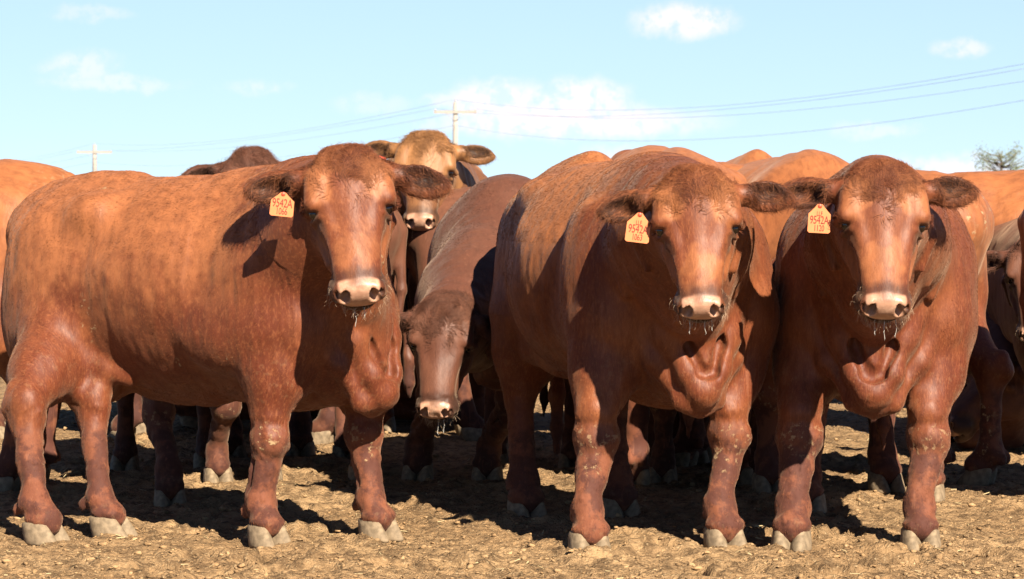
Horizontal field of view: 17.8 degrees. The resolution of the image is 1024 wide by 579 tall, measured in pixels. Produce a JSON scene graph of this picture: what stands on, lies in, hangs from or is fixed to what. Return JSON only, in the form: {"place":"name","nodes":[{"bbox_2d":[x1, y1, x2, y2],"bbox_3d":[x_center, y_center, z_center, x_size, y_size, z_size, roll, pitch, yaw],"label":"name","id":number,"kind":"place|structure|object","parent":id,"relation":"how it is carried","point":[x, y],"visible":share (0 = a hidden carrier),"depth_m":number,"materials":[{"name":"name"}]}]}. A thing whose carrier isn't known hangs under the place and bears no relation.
{"place":"outdoors","nodes":[
{"label":"outdoors","id":0,"kind":"place"},
{"bbox_2d":[0,377,1023,578],"bbox_3d":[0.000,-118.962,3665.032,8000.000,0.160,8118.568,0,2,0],"label":"ground","id":1,"kind":"structure","parent":0,"point":[650,545],"depth_m":13.14,"materials":[{"name":"brown soil"}]},
{"bbox_2d":[0,159,80,491],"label":"bull","id":2,"kind":"object","parent":1,"relation":"on","point":[20,181],"visible":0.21,"depth_m":14.49,"materials":[{"name":"red fur"}]},
{"bbox_2d":[77,143,111,171],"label":"utility pole","id":3,"kind":"object","parent":1,"relation":"on","point":[94,161],"visible":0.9,"depth_m":758.95,"materials":[{"name":"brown wood"}]},
{"bbox_2d":[79,109,431,150],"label":"power line","id":4,"kind":"object","parent":3,"relation":"attached to","point":[272,136],"visible":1,"depth_m":482.82,"materials":[{"name":"silver metal"}]},
{"bbox_2d":[111,109,471,151],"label":"power line","id":5,"kind":"object","parent":3,"relation":"attached to","point":[284,141],"visible":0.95,"depth_m":516.32,"materials":[{"name":"silver metal"}]},
{"bbox_2d":[0,405,197,438],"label":"bull","id":6,"kind":"object","parent":1,"relation":"on","point":[188,417],"visible":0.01,"depth_m":18.32,"materials":[{"name":"black"}]},
{"bbox_2d":[110,393,241,506],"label":"bull","id":7,"kind":"object","parent":1,"relation":"on","point":[211,454],"visible":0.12,"depth_m":15.00,"materials":[{"name":"black"}]},
{"bbox_2d":[1,141,453,547],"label":"bull","id":8,"kind":"object","parent":1,"relation":"on","point":[216,290],"visible":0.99,"depth_m":12.64,"materials":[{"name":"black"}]},
{"bbox_2d":[269,192,293,216],"bbox_3d":[-0.853,-0.317,12.150,0.088,0.091,0.017,6,2,0],"label":"ear tag","id":9,"kind":"object","parent":8,"relation":"attached to","point":[282,203],"visible":1,"depth_m":12.14,"materials":[{"name":"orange plastic"}]},
{"bbox_2d":[179,144,315,457],"bbox_3d":[-1.407,0.020,17.966,0.816,1.568,3.439,0,2,-5],"label":"bull","id":10,"kind":"object","parent":1,"relation":"on","point":[300,431],"visible":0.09,"depth_m":16.50,"materials":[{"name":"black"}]},
{"bbox_2d":[107,210,407,444],"bbox_3d":[-1.771,0.118,17.654,2.468,1.394,0.737,0,2,10],"label":"bull","id":11,"kind":"object","parent":1,"relation":"on","point":[323,426],"visible":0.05,"depth_m":17.40,"materials":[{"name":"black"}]},
{"bbox_2d":[250,407,354,480],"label":"bull","id":12,"kind":"object","parent":1,"relation":"on","point":[340,448],"visible":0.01,"depth_m":16.31,"materials":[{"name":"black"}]},
{"bbox_2d":[240,338,416,420],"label":"bull","id":13,"kind":"object","parent":1,"relation":"on","point":[404,407],"visible":0.02,"depth_m":18.68,"materials":[{"name":"red fur"}]},
{"bbox_2d":[365,129,496,431],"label":"bull","id":14,"kind":"object","parent":1,"relation":"on","point":[437,150],"visible":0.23,"depth_m":17.59,"materials":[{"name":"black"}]},
{"bbox_2d":[402,187,483,441],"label":"bull","id":15,"kind":"object","parent":1,"relation":"on","point":[468,424],"visible":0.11,"depth_m":17.50,"materials":[{"name":"black"}]},
{"bbox_2d":[434,99,476,144],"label":"utility pole","id":16,"kind":"object","parent":1,"relation":"on","point":[455,112],"visible":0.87,"depth_m":389.28,"materials":[{"name":"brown wood"}]},
{"bbox_2d":[99,126,449,165],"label":"power line","id":17,"kind":"object","parent":16,"relation":"attached to","point":[276,157],"visible":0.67,"depth_m":502.80,"materials":[{"name":"silver metal"}]},
{"bbox_2d":[96,99,454,144],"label":"power line","id":18,"kind":"object","parent":16,"relation":"attached to","point":[303,129],"visible":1,"depth_m":484.83,"materials":[{"name":"silver metal"}]},
{"bbox_2d":[441,69,1020,116],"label":"power line","id":19,"kind":"object","parent":16,"relation":"attached to","point":[745,107],"visible":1,"depth_m":265.75,"materials":[{"name":"silver metal"}]},
{"bbox_2d":[456,64,1021,109],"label":"power line","id":20,"kind":"object","parent":16,"relation":"attached to","point":[777,100],"visible":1,"depth_m":262.45,"materials":[{"name":"silver metal"}]},
{"bbox_2d":[456,100,1023,140],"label":"power line","id":21,"kind":"object","parent":16,"relation":"attached to","point":[783,133],"visible":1,"depth_m":260.38,"materials":[{"name":"silver metal"}]},
{"bbox_2d":[481,81,1023,117],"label":"power line","id":22,"kind":"object","parent":16,"relation":"attached to","point":[813,108],"visible":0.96,"depth_m":260.40,"materials":[{"name":"silver metal"}]},
{"bbox_2d":[399,174,575,481],"bbox_3d":[-0.102,0.190,14.889,0.910,1.432,2.717,0,2,7],"label":"bull","id":23,"kind":"object","parent":1,"relation":"on","point":[445,322],"visible":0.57,"depth_m":14.10,"materials":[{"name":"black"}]},
{"bbox_2d":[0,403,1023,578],"bbox_3d":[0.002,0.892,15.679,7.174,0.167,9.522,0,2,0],"label":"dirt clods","id":24,"kind":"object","parent":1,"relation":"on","point":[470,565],"visible":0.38,"depth_m":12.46,"materials":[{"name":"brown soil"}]},
{"bbox_2d":[488,150,797,548],"bbox_3d":[0.497,0.212,12.817,0.954,1.522,2.532,-1,2,-18],"label":"bull","id":25,"kind":"object","parent":1,"relation":"on","point":[679,311],"visible":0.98,"depth_m":12.34,"materials":[{"name":"red fur"}]},
{"bbox_2d":[625,213,649,243],"bbox_3d":[0.453,-0.222,11.723,0.086,0.108,0.017,7,2,0],"label":"ear tag","id":26,"kind":"object","parent":25,"relation":"attached to","point":[637,230],"visible":1,"depth_m":11.72,"materials":[{"name":"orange plastic"}]},
{"bbox_2d":[611,145,752,486],"bbox_3d":[0.708,0.089,15.765,0.840,1.574,2.569,0,2,-5],"label":"bull","id":27,"kind":"object","parent":1,"relation":"on","point":[637,435],"visible":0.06,"depth_m":14.77,"materials":[{"name":"red fur"}]},
{"bbox_2d":[649,407,756,482],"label":"bull","id":28,"kind":"object","parent":1,"relation":"on","point":[662,463],"visible":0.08,"depth_m":15.12,"materials":[{"name":"black"}]},
{"bbox_2d":[678,149,905,493],"bbox_3d":[1.298,0.117,15.243,0.860,1.553,2.354,0,2,-12],"label":"bull","id":29,"kind":"object","parent":1,"relation":"on","point":[885,475],"visible":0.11,"depth_m":14.66,"materials":[{"name":"red fur"}]},
{"bbox_2d":[648,162,1014,485],"bbox_3d":[1.145,0.139,15.454,2.504,1.496,0.794,1,2,25],"label":"bull","id":30,"kind":"object","parent":1,"relation":"on","point":[991,371],"visible":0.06,"depth_m":14.97,"materials":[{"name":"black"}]},
{"bbox_2d":[771,155,983,551],"bbox_3d":[1.451,0.215,13.043,0.810,1.501,2.841,0,2,7],"label":"bull","id":31,"kind":"object","parent":1,"relation":"on","point":[877,288],"visible":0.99,"depth_m":12.37,"materials":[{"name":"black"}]},
{"bbox_2d":[807,204,830,232],"bbox_3d":[1.111,-0.257,11.821,0.082,0.106,0.017,3,2,0],"label":"ear tag","id":32,"kind":"object","parent":31,"relation":"attached to","point":[819,217],"visible":1,"depth_m":11.82,"materials":[{"name":"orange plastic"}]},
{"bbox_2d":[949,169,1023,225],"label":"bull","id":33,"kind":"object","parent":1,"relation":"on","point":[1003,194],"visible":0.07,"depth_m":17.33,"materials":[{"name":"red fur"}]},
{"bbox_2d":[950,309,1023,449],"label":"bull","id":34,"kind":"object","parent":1,"relation":"on","point":[965,420],"visible":0.34,"depth_m":16.71,"materials":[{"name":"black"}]},
{"bbox_2d":[974,170,1015,172],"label":"bull","id":35,"kind":"object","parent":1,"relation":"on","point":[1003,171],"visible":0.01,"depth_m":19.46,"materials":[{"name":"red fur"}]},
{"bbox_2d":[970,141,1023,170],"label":"tree","id":36,"kind":"object","parent":1,"relation":"on","point":[1001,164],"visible":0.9,"depth_m":329.62,"materials":[{"name":"green plant"}]},
{"bbox_2d":[986,218,1023,389],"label":"bull","id":37,"kind":"object","parent":1,"relation":"on","point":[1004,260],"visible":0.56,"depth_m":16.45,"materials":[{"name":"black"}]},
{"bbox_2d":[1017,210,1023,327],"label":"bull","id":38,"kind":"object","parent":1,"relation":"on","point":[1020,221],"visible":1,"depth_m":14.14,"materials":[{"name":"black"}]},
{"bbox_2d":[0,0,1023,178],"label":"sky","id":39,"kind":"structure","parent":0,"point":[134,76],"materials":[{"name":"blue"}]},
{"bbox_2d":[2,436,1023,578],"bbox_3d":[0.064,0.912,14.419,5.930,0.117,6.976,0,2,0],"label":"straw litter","id":40,"kind":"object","parent":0,"point":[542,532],"visible":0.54,"depth_m":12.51,"materials":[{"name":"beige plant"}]}
]}

